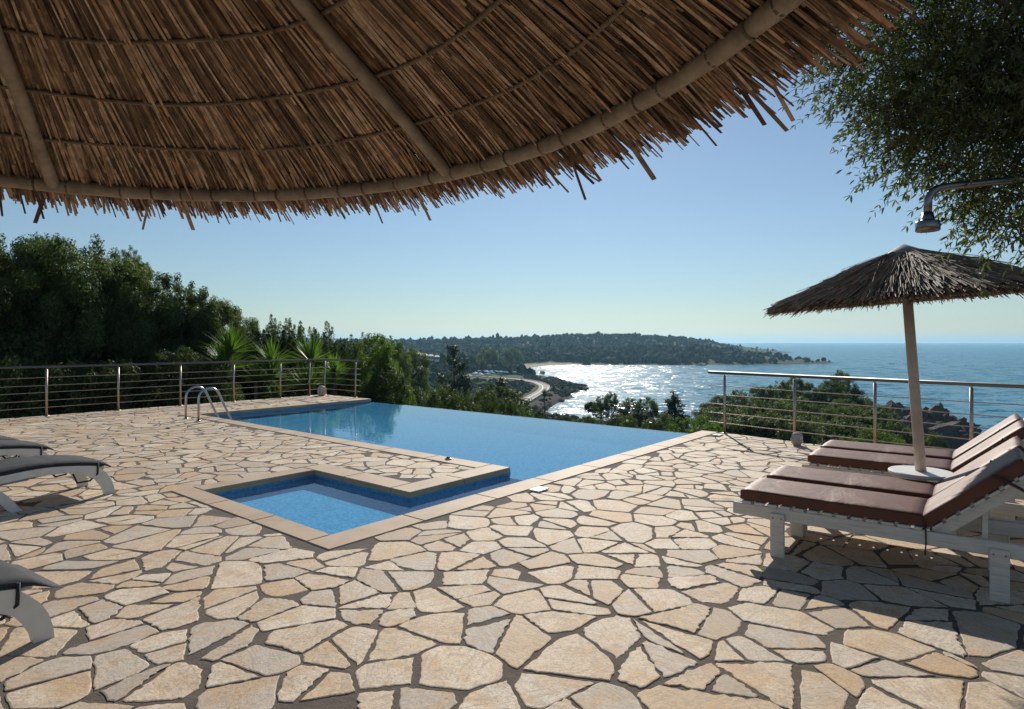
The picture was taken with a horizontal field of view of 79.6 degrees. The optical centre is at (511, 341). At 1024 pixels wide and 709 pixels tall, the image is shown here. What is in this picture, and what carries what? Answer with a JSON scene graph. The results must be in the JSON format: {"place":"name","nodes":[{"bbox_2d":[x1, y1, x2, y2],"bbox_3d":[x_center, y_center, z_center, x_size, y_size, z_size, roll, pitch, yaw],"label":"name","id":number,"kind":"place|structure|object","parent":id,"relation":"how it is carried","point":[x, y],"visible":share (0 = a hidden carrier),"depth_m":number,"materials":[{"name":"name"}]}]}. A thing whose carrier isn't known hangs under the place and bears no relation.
{"place":"outdoors","nodes":[
{"label":"outdoors","id":0,"kind":"place"},
{"bbox_2d":[467,375,546,403],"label":"road","id":1,"kind":"structure","parent":0,"point":[537,392],"depth_m":348.89,"materials":[{"name":"grey asphalt"}]},
{"bbox_2d":[0,395,1023,708],"bbox_3d":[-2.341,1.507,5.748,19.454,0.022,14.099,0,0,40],"label":"stone paving","id":2,"kind":"structure","parent":0,"point":[984,635],"depth_m":3.61,"materials":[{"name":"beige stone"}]},
{"bbox_2d":[0,440,59,458],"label":"resin lounger","id":3,"kind":"object","parent":2,"relation":"on","point":[20,448],"visible":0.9,"depth_m":6.78,"materials":[{"name":"white plastic"}]},
{"bbox_2d":[0,560,62,643],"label":"resin lounger","id":4,"kind":"object","parent":2,"relation":"on","point":[30,614],"visible":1,"depth_m":3.04,"materials":[{"name":"white plastic"}]},
{"bbox_2d":[0,455,118,512],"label":"resin lounger","id":5,"kind":"object","parent":2,"relation":"on","point":[79,469],"visible":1,"depth_m":5.72,"materials":[{"name":"white plastic"}]},
{"bbox_2d":[0,359,360,415],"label":"metal railing","id":6,"kind":"object","parent":2,"relation":"on","point":[46,377],"visible":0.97,"depth_m":14.22,"materials":[{"name":"metal"}]},
{"bbox_2d":[170,398,717,550],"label":"swimming pool","id":7,"kind":"structure","parent":2,"relation":"in","point":[328,507],"depth_m":8.09,"materials":[{"name":"liquid"}]},
{"bbox_2d":[183,386,231,420],"bbox_3d":[-5.877,1.366,11.965,0.638,0.994,0.770,0,0,40],"label":"pool ladder","id":8,"kind":"object","parent":7,"relation":"attached to","point":[210,401],"visible":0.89,"depth_m":11.86,"materials":[{"name":"silver metal"}]},
{"bbox_2d":[0,0,925,229],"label":"thatched umbrella","id":9,"kind":"object","parent":2,"relation":"on","point":[186,107],"visible":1,"depth_m":1.63,"materials":[{"name":"brown plant"}]},
{"bbox_2d":[708,371,1023,449],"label":"metal railing","id":10,"kind":"object","parent":2,"relation":"on","point":[971,414],"visible":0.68,"depth_m":8.23,"materials":[{"name":"metal"}]},
{"bbox_2d":[733,447,1023,603],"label":"sun lounger","id":11,"kind":"object","parent":2,"relation":"on","point":[940,511],"visible":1,"depth_m":3.91,"materials":[{"name":"brown fabric"}]},
{"bbox_2d":[763,244,1023,534],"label":"thatched umbrella","id":12,"kind":"object","parent":2,"relation":"on","point":[907,276],"visible":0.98,"depth_m":4.48,"materials":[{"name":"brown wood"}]},
{"bbox_2d":[766,436,1023,542],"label":"sun lounger","id":13,"kind":"object","parent":2,"relation":"on","point":[901,486],"visible":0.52,"depth_m":4.51,"materials":[{"name":"brown fabric"}]},
{"bbox_2d":[778,0,1023,297],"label":"olive tree","id":14,"kind":"object","parent":2,"relation":"on","point":[985,86],"visible":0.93,"depth_m":3.38,"materials":[{"name":"green plant"}]},
{"bbox_2d":[802,420,1023,519],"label":"sun lounger","id":15,"kind":"object","parent":2,"relation":"on","point":[853,461],"visible":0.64,"depth_m":5.48,"materials":[{"name":"brown fabric"}]},
{"bbox_2d":[820,413,1023,469],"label":"sun lounger","id":16,"kind":"object","parent":2,"relation":"on","point":[929,452],"visible":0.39,"depth_m":5.93,"materials":[{"name":"brown fabric"}]},
{"bbox_2d":[915,175,1023,232],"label":"outdoor shower","id":17,"kind":"object","parent":2,"relation":"on","point":[928,222],"visible":1,"depth_m":3.18,"materials":[{"name":"silver metal"}]},
{"bbox_2d":[0,0,1023,342],"label":"sky","id":18,"kind":"structure","parent":0,"point":[724,233],"materials":[{"name":"blue"}]},
{"bbox_2d":[293,337,833,414],"bbox_3d":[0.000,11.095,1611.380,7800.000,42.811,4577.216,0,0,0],"label":"hillside","id":19,"kind":"structure","parent":0,"point":[554,399],"depth_m":775.96,"materials":[{"name":"green plant"}]},
{"bbox_2d":[0,271,38,403],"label":"evergreen tree","id":20,"kind":"object","parent":19,"relation":"on","point":[11,323],"visible":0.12,"depth_m":16.15,"materials":[{"name":"green plant"}]},
{"bbox_2d":[0,354,62,418],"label":"bush","id":21,"kind":"object","parent":19,"relation":"on","point":[11,361],"visible":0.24,"depth_m":14.48,"materials":[{"name":"green plant"}]},
{"bbox_2d":[0,233,72,414],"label":"evergreen tree","id":22,"kind":"object","parent":19,"relation":"on","point":[15,302],"visible":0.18,"depth_m":16.86,"materials":[{"name":"green plant"}]},
{"bbox_2d":[0,232,81,405],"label":"evergreen tree","id":23,"kind":"object","parent":19,"relation":"on","point":[20,245],"visible":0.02,"depth_m":17.60,"materials":[{"name":"green plant"}]},
{"bbox_2d":[10,359,115,417],"bbox_3d":[-11.153,3.082,15.418,2.394,5.244,2.537,0,0,28],"label":"bush","id":24,"kind":"object","parent":19,"relation":"on","point":[53,382],"visible":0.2,"depth_m":15.04,"materials":[{"name":"green plant"}]},
{"bbox_2d":[0,233,135,414],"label":"evergreen tree","id":25,"kind":"object","parent":19,"relation":"on","point":[93,336],"visible":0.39,"depth_m":16.84,"materials":[{"name":"green plant"}]},
{"bbox_2d":[18,233,136,412],"bbox_3d":[-12.994,1.556,18.601,3.568,9.611,3.348,0,0,-36],"label":"evergreen tree","id":26,"kind":"object","parent":19,"relation":"on","point":[99,250],"visible":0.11,"depth_m":17.93,"materials":[{"name":"green plant"}]},
{"bbox_2d":[65,247,161,409],"bbox_3d":[-12.350,1.723,18.890,3.369,9.361,3.162,0,0,28],"label":"evergreen tree","id":27,"kind":"object","parent":19,"relation":"on","point":[149,300],"visible":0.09,"depth_m":18.67,"materials":[{"name":"green plant"}]},
{"bbox_2d":[77,357,157,412],"bbox_3d":[-10.356,3.181,16.220,2.209,5.517,2.342,0,0,-22],"label":"bush","id":28,"kind":"object","parent":19,"relation":"on","point":[133,371],"visible":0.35,"depth_m":15.83,"materials":[{"name":"green plant"}]},
{"bbox_2d":[67,258,193,408],"bbox_3d":[-11.570,1.941,18.934,3.385,9.032,3.072,0,0,-14],"label":"evergreen tree","id":29,"kind":"object","parent":19,"relation":"on","point":[129,293],"visible":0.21,"depth_m":18.11,"materials":[{"name":"green plant"}]},
{"bbox_2d":[110,245,151,303],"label":"evergreen tree","id":30,"kind":"object","parent":19,"relation":"on","point":[134,259],"visible":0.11,"depth_m":20.40,"materials":[{"name":"green plant"}]},
{"bbox_2d":[100,271,208,407],"bbox_3d":[-11.113,2.108,19.199,3.186,8.707,2.891,0,0,20],"label":"evergreen tree","id":31,"kind":"object","parent":19,"relation":"on","point":[159,278],"visible":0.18,"depth_m":18.73,"materials":[{"name":"green plant"}]},
{"bbox_2d":[144,345,210,406],"bbox_3d":[-9.389,3.099,17.222,1.700,5.974,1.778,0,0,-36],"label":"bush","id":32,"kind":"object","parent":19,"relation":"on","point":[161,376],"visible":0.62,"depth_m":16.97,"materials":[{"name":"green plant"}]},
{"bbox_2d":[131,272,223,405],"bbox_3d":[-10.606,2.146,19.515,2.973,8.758,2.790,0,0,16],"label":"evergreen tree","id":33,"kind":"object","parent":19,"relation":"on","point":[169,325],"visible":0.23,"depth_m":19.23,"materials":[{"name":"green plant"}]},
{"bbox_2d":[162,286,237,403],"bbox_3d":[-10.235,2.344,19.901,2.604,8.383,2.775,0,0,-29],"label":"evergreen tree","id":34,"kind":"object","parent":19,"relation":"on","point":[200,331],"visible":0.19,"depth_m":19.41,"materials":[{"name":"green plant"}]},
{"bbox_2d":[184,360,245,403],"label":"bush","id":35,"kind":"object","parent":19,"relation":"on","point":[225,371],"visible":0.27,"depth_m":17.59,"materials":[{"name":"green plant"}]},
{"bbox_2d":[184,298,258,400],"bbox_3d":[-9.866,2.569,20.553,2.517,8.085,2.504,0,0,-34],"label":"evergreen tree","id":36,"kind":"object","parent":19,"relation":"on","point":[226,306],"visible":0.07,"depth_m":20.39,"materials":[{"name":"green plant"}]},
{"bbox_2d":[194,321,257,400],"bbox_3d":[-8.580,1.193,18.510,2.031,3.641,1.911,0,0,27],"label":"yucca plant","id":37,"kind":"object","parent":19,"relation":"on","point":[229,345],"visible":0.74,"depth_m":18.32,"materials":[{"name":"green plant"}]},
{"bbox_2d":[220,308,268,399],"bbox_3d":[-9.660,2.801,21.451,2.324,8.072,2.311,0,0,-36],"label":"evergreen tree","id":38,"kind":"object","parent":19,"relation":"on","point":[251,324],"visible":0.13,"depth_m":21.24,"materials":[{"name":"green plant"}]},
{"bbox_2d":[232,323,267,399],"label":"tall shrub","id":39,"kind":"object","parent":19,"relation":"on","point":[259,383],"visible":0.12,"depth_m":21.16,"materials":[{"name":"green plant"}]},
{"bbox_2d":[236,362,272,399],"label":"yucca plant","id":40,"kind":"object","parent":19,"relation":"on","point":[255,370],"visible":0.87,"depth_m":17.95,"materials":[{"name":"green plant"}]},
{"bbox_2d":[242,318,288,399],"bbox_3d":[-9.000,2.992,22.028,2.027,7.694,1.924,0,0,-39],"label":"tall shrub","id":41,"kind":"object","parent":19,"relation":"on","point":[273,334],"visible":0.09,"depth_m":21.73,"materials":[{"name":"green plant"}]},
{"bbox_2d":[245,335,295,398],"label":"yucca plant","id":42,"kind":"object","parent":19,"relation":"on","point":[270,354],"visible":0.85,"depth_m":18.59,"materials":[{"name":"green plant"}]},
{"bbox_2d":[261,379,290,397],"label":"yucca plant","id":43,"kind":"object","parent":19,"relation":"on","point":[274,388],"visible":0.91,"depth_m":17.94,"materials":[{"name":"green plant"}]},
{"bbox_2d":[260,314,304,398],"bbox_3d":[-8.323,3.024,22.497,1.924,8.053,2.027,0,0,33],"label":"tall shrub","id":44,"kind":"object","parent":19,"relation":"on","point":[285,334],"visible":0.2,"depth_m":22.08,"materials":[{"name":"green plant"}]},
{"bbox_2d":[279,321,323,396],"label":"tall shrub","id":45,"kind":"object","parent":19,"relation":"on","point":[300,332],"visible":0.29,"depth_m":22.08,"materials":[{"name":"green plant"}]},
{"bbox_2d":[282,333,334,395],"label":"yucca plant","id":46,"kind":"object","parent":19,"relation":"on","point":[309,353],"visible":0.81,"depth_m":18.67,"materials":[{"name":"green plant"}]},
{"bbox_2d":[301,321,346,395],"bbox_3d":[-7.102,3.126,23.019,2.008,7.837,2.040,0,0,-43],"label":"tall shrub","id":47,"kind":"object","parent":19,"relation":"on","point":[326,337],"visible":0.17,"depth_m":22.80,"materials":[{"name":"green plant"}]},
{"bbox_2d":[315,353,352,395],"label":"yucca plant","id":48,"kind":"object","parent":19,"relation":"on","point":[335,369],"visible":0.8,"depth_m":19.56,"materials":[{"name":"green plant"}]},
{"bbox_2d":[320,334,359,396],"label":"tall shrub","id":49,"kind":"object","parent":19,"relation":"on","point":[343,348],"visible":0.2,"depth_m":22.18,"materials":[{"name":"green plant"}]},
{"bbox_2d":[337,332,379,396],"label":"tall shrub","id":50,"kind":"object","parent":19,"relation":"on","point":[349,350],"visible":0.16,"depth_m":21.66,"materials":[{"name":"green plant"}]},
{"bbox_2d":[350,333,404,403],"bbox_3d":[-4.593,3.308,20.522,1.783,7.220,1.822,0,0,8],"label":"bush","id":51,"kind":"object","parent":19,"relation":"on","point":[383,356],"visible":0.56,"depth_m":20.20,"materials":[{"name":"green plant"}]},
{"bbox_2d":[359,363,410,404],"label":"bush","id":52,"kind":"object","parent":19,"relation":"on","point":[398,387],"visible":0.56,"depth_m":19.20,"materials":[{"name":"green plant"}]},
{"bbox_2d":[369,336,412,394],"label":"round tree","id":53,"kind":"object","parent":19,"relation":"on","point":[399,347],"visible":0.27,"depth_m":77.36,"materials":[{"name":"green plant"}]},
{"bbox_2d":[402,348,431,399],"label":"round tree","id":54,"kind":"object","parent":19,"relation":"on","point":[420,380],"visible":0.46,"depth_m":94.01,"materials":[{"name":"green plant"}]},
{"bbox_2d":[406,386,443,408],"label":"bush","id":55,"kind":"object","parent":19,"relation":"on","point":[417,394],"visible":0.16,"depth_m":25.87,"materials":[{"name":"green plant"}]},
{"bbox_2d":[426,383,467,410],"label":"bush","id":56,"kind":"object","parent":19,"relation":"on","point":[453,402],"visible":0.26,"depth_m":29.74,"materials":[{"name":"green plant"}]},
{"bbox_2d":[436,342,475,407],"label":"pine tree","id":57,"kind":"object","parent":19,"relation":"on","point":[463,382],"visible":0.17,"depth_m":91.37,"materials":[{"name":"green plant"}]},
{"bbox_2d":[451,387,479,411],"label":"bush","id":58,"kind":"object","parent":19,"relation":"on","point":[467,405],"visible":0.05,"depth_m":32.81,"materials":[{"name":"green plant"}]},
{"bbox_2d":[469,389,499,413],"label":"bush","id":59,"kind":"object","parent":19,"relation":"on","point":[487,396],"visible":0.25,"depth_m":34.97,"materials":[{"name":"green plant"}]},
{"bbox_2d":[476,345,500,364],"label":"pine tree","id":60,"kind":"object","parent":19,"relation":"on","point":[493,356],"visible":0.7,"depth_m":556.22,"materials":[{"name":"green plant"}]},
{"bbox_2d":[475,385,532,416],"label":"valley tree","id":61,"kind":"object","parent":19,"relation":"on","point":[526,404],"visible":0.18,"depth_m":66.06,"materials":[{"name":"green plant"}]},
{"bbox_2d":[489,396,520,415],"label":"tree","id":62,"kind":"object","parent":19,"relation":"on","point":[507,406],"visible":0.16,"depth_m":37.81,"materials":[{"name":"green plant"}]},
{"bbox_2d":[493,376,521,406],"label":"valley tree","id":63,"kind":"object","parent":19,"relation":"on","point":[500,381],"visible":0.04,"depth_m":68.94,"materials":[{"name":"green plant"}]},
{"bbox_2d":[501,347,524,366],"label":"broad tree","id":64,"kind":"object","parent":19,"relation":"on","point":[514,358],"visible":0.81,"depth_m":607.08,"materials":[{"name":"green plant"}]},
{"bbox_2d":[415,369,615,425],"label":"scrub","id":65,"kind":"object","parent":19,"relation":"on","point":[522,387],"visible":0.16,"depth_m":358.17,"materials":[{"name":"green plant"}]},
{"bbox_2d":[337,331,829,380],"bbox_3d":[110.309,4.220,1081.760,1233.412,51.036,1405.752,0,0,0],"label":"forest","id":66,"kind":"object","parent":19,"relation":"on","point":[582,349],"visible":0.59,"depth_m":871.08,"materials":[{"name":"green plant"}]},
{"bbox_2d":[592,395,611,424],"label":"tree","id":67,"kind":"object","parent":19,"relation":"on","point":[606,408],"visible":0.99,"depth_m":97.66,"materials":[{"name":"green plant"}]},
{"bbox_2d":[602,413,627,426],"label":"bush","id":68,"kind":"object","parent":19,"relation":"on","point":[617,420],"visible":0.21,"depth_m":61.52,"materials":[{"name":"green plant"}]},
{"bbox_2d":[615,397,642,426],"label":"tree","id":69,"kind":"object","parent":19,"relation":"on","point":[626,409],"visible":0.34,"depth_m":95.55,"materials":[{"name":"green plant"}]},
{"bbox_2d":[619,415,638,428],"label":"bush","id":70,"kind":"object","parent":19,"relation":"on","point":[627,423],"visible":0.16,"depth_m":57.70,"materials":[{"name":"green plant"}]},
{"bbox_2d":[632,396,660,428],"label":"tree","id":71,"kind":"object","parent":19,"relation":"on","point":[646,414],"visible":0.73,"depth_m":93.17,"materials":[{"name":"green plant"}]},
{"bbox_2d":[640,417,666,431],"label":"bush","id":72,"kind":"object","parent":19,"relation":"on","point":[658,424],"visible":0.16,"depth_m":55.47,"materials":[{"name":"green plant"}]},
{"bbox_2d":[657,390,692,432],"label":"tree","id":73,"kind":"object","parent":19,"relation":"on","point":[672,403],"visible":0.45,"depth_m":89.37,"materials":[{"name":"green plant"}]},
{"bbox_2d":[666,416,697,433],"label":"bush","id":74,"kind":"object","parent":19,"relation":"on","point":[674,427],"visible":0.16,"depth_m":47.64,"materials":[{"name":"green plant"}]},
{"bbox_2d":[689,415,721,433],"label":"bush","id":75,"kind":"object","parent":19,"relation":"on","point":[699,420],"visible":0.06,"depth_m":44.07,"materials":[{"name":"green plant"}]},
{"bbox_2d":[698,406,731,424],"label":"bush","id":76,"kind":"object","parent":19,"relation":"on","point":[708,414],"visible":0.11,"depth_m":63.12,"materials":[{"name":"green plant"}]},
{"bbox_2d":[705,394,743,410],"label":"headland tree","id":77,"kind":"object","parent":19,"relation":"on","point":[714,399],"visible":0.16,"depth_m":75.68,"materials":[{"name":"green plant"}]},
{"bbox_2d":[718,403,752,418],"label":"headland tree","id":78,"kind":"object","parent":19,"relation":"on","point":[738,412],"visible":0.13,"depth_m":65.09,"materials":[{"name":"green plant"}]},
{"bbox_2d":[718,389,761,406],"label":"headland tree","id":79,"kind":"object","parent":19,"relation":"on","point":[744,399],"visible":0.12,"depth_m":77.12,"materials":[{"name":"green plant"}]},
{"bbox_2d":[733,403,766,423],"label":"bush","id":80,"kind":"object","parent":19,"relation":"on","point":[748,410],"visible":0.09,"depth_m":65.99,"materials":[{"name":"green plant"}]},
{"bbox_2d":[721,413,780,439],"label":"bush","id":81,"kind":"object","parent":19,"relation":"on","point":[739,420],"visible":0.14,"depth_m":50.86,"materials":[{"name":"green plant"}]},
{"bbox_2d":[743,385,778,409],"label":"headland tree","id":82,"kind":"object","parent":19,"relation":"on","point":[752,391],"visible":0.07,"depth_m":79.60,"materials":[{"name":"green plant"}]},
{"bbox_2d":[736,411,787,439],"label":"bush","id":83,"kind":"object","parent":19,"relation":"on","point":[755,420],"visible":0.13,"depth_m":50.51,"materials":[{"name":"green plant"}]},
{"bbox_2d":[748,417,791,438],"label":"bush","id":84,"kind":"object","parent":19,"relation":"on","point":[762,420],"visible":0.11,"depth_m":49.80,"materials":[{"name":"green plant"}]},
{"bbox_2d":[758,380,801,408],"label":"headland tree","id":85,"kind":"object","parent":19,"relation":"on","point":[783,394],"visible":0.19,"depth_m":77.55,"materials":[{"name":"green plant"}]},
{"bbox_2d":[764,414,813,443],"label":"headland tree","id":86,"kind":"object","parent":19,"relation":"on","point":[801,426],"visible":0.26,"depth_m":48.82,"materials":[{"name":"green plant"}]},
{"bbox_2d":[764,394,822,423],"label":"headland tree","id":87,"kind":"object","parent":19,"relation":"on","point":[782,406],"visible":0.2,"depth_m":61.87,"materials":[{"name":"green plant"}]},
{"bbox_2d":[779,417,831,444],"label":"headland tree","id":88,"kind":"object","parent":19,"relation":"on","point":[814,435],"visible":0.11,"depth_m":49.79,"materials":[{"name":"green plant"}]},
{"bbox_2d":[798,381,828,414],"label":"headland tree","id":89,"kind":"object","parent":19,"relation":"on","point":[807,386],"visible":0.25,"depth_m":81.03,"materials":[{"name":"green plant"}]},
{"bbox_2d":[805,404,839,423],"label":"bush","id":90,"kind":"object","parent":19,"relation":"on","point":[814,407],"visible":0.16,"depth_m":65.84,"materials":[{"name":"green plant"}]},
{"bbox_2d":[811,379,845,412],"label":"headland tree","id":91,"kind":"object","parent":19,"relation":"on","point":[840,396],"visible":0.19,"depth_m":81.28,"materials":[{"name":"green plant"}]},
{"bbox_2d":[818,402,851,424],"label":"bush","id":92,"kind":"object","parent":19,"relation":"on","point":[824,417],"visible":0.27,"depth_m":62.69,"materials":[{"name":"green plant"}]},
{"bbox_2d":[812,413,880,443],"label":"bush","id":93,"kind":"object","parent":19,"relation":"on","point":[853,420],"visible":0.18,"depth_m":50.27,"materials":[{"name":"green plant"}]},
{"bbox_2d":[830,398,863,415],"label":"headland tree","id":94,"kind":"object","parent":19,"relation":"on","point":[844,401],"visible":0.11,"depth_m":67.84,"materials":[{"name":"green plant"}]},
{"bbox_2d":[829,380,869,408],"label":"headland tree","id":95,"kind":"object","parent":19,"relation":"on","point":[853,390],"visible":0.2,"depth_m":83.10,"materials":[{"name":"green plant"}]},
{"bbox_2d":[832,422,886,442],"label":"headland tree","id":96,"kind":"object","parent":19,"relation":"on","point":[854,429],"visible":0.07,"depth_m":48.93,"materials":[{"name":"green plant"}]},
{"bbox_2d":[855,409,888,429],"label":"bush","id":97,"kind":"object","parent":19,"relation":"on","point":[880,414],"visible":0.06,"depth_m":63.52,"materials":[{"name":"green plant"}]},
{"bbox_2d":[850,404,895,435],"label":"bush","id":98,"kind":"object","parent":19,"relation":"on","point":[885,415],"visible":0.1,"depth_m":64.46,"materials":[{"name":"green plant"}]},
{"bbox_2d":[877,418,909,445],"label":"bush","id":99,"kind":"object","parent":19,"relation":"on","point":[890,425],"visible":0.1,"depth_m":59.80,"materials":[{"name":"green plant"}]},
{"bbox_2d":[885,400,940,421],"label":"shore rock","id":100,"kind":"object","parent":19,"relation":"on","point":[891,403],"visible":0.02,"depth_m":129.50,"materials":[{"name":"grey stone"}]},
{"bbox_2d":[896,425,930,447],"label":"bush","id":101,"kind":"object","parent":19,"relation":"on","point":[906,436],"visible":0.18,"depth_m":57.70,"materials":[{"name":"green plant"}]},
{"bbox_2d":[891,415,975,450],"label":"shore rock","id":102,"kind":"object","parent":19,"relation":"on","point":[951,431],"visible":0.08,"depth_m":107.89,"materials":[{"name":"grey stone"}]},
{"bbox_2d":[924,431,949,449],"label":"bush","id":103,"kind":"object","parent":19,"relation":"on","point":[938,441],"visible":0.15,"depth_m":59.55,"materials":[{"name":"green plant"}]},
{"bbox_2d":[893,402,981,436],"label":"shore rock","id":104,"kind":"object","parent":19,"relation":"on","point":[939,418],"visible":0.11,"depth_m":123.19,"materials":[{"name":"grey stone"}]},
{"bbox_2d":[531,343,1023,432],"bbox_3d":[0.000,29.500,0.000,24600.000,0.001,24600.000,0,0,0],"label":"sea","id":105,"kind":"structure","parent":0,"point":[691,386],"depth_m":529.56,"materials":[{"name":"teal liquid"}]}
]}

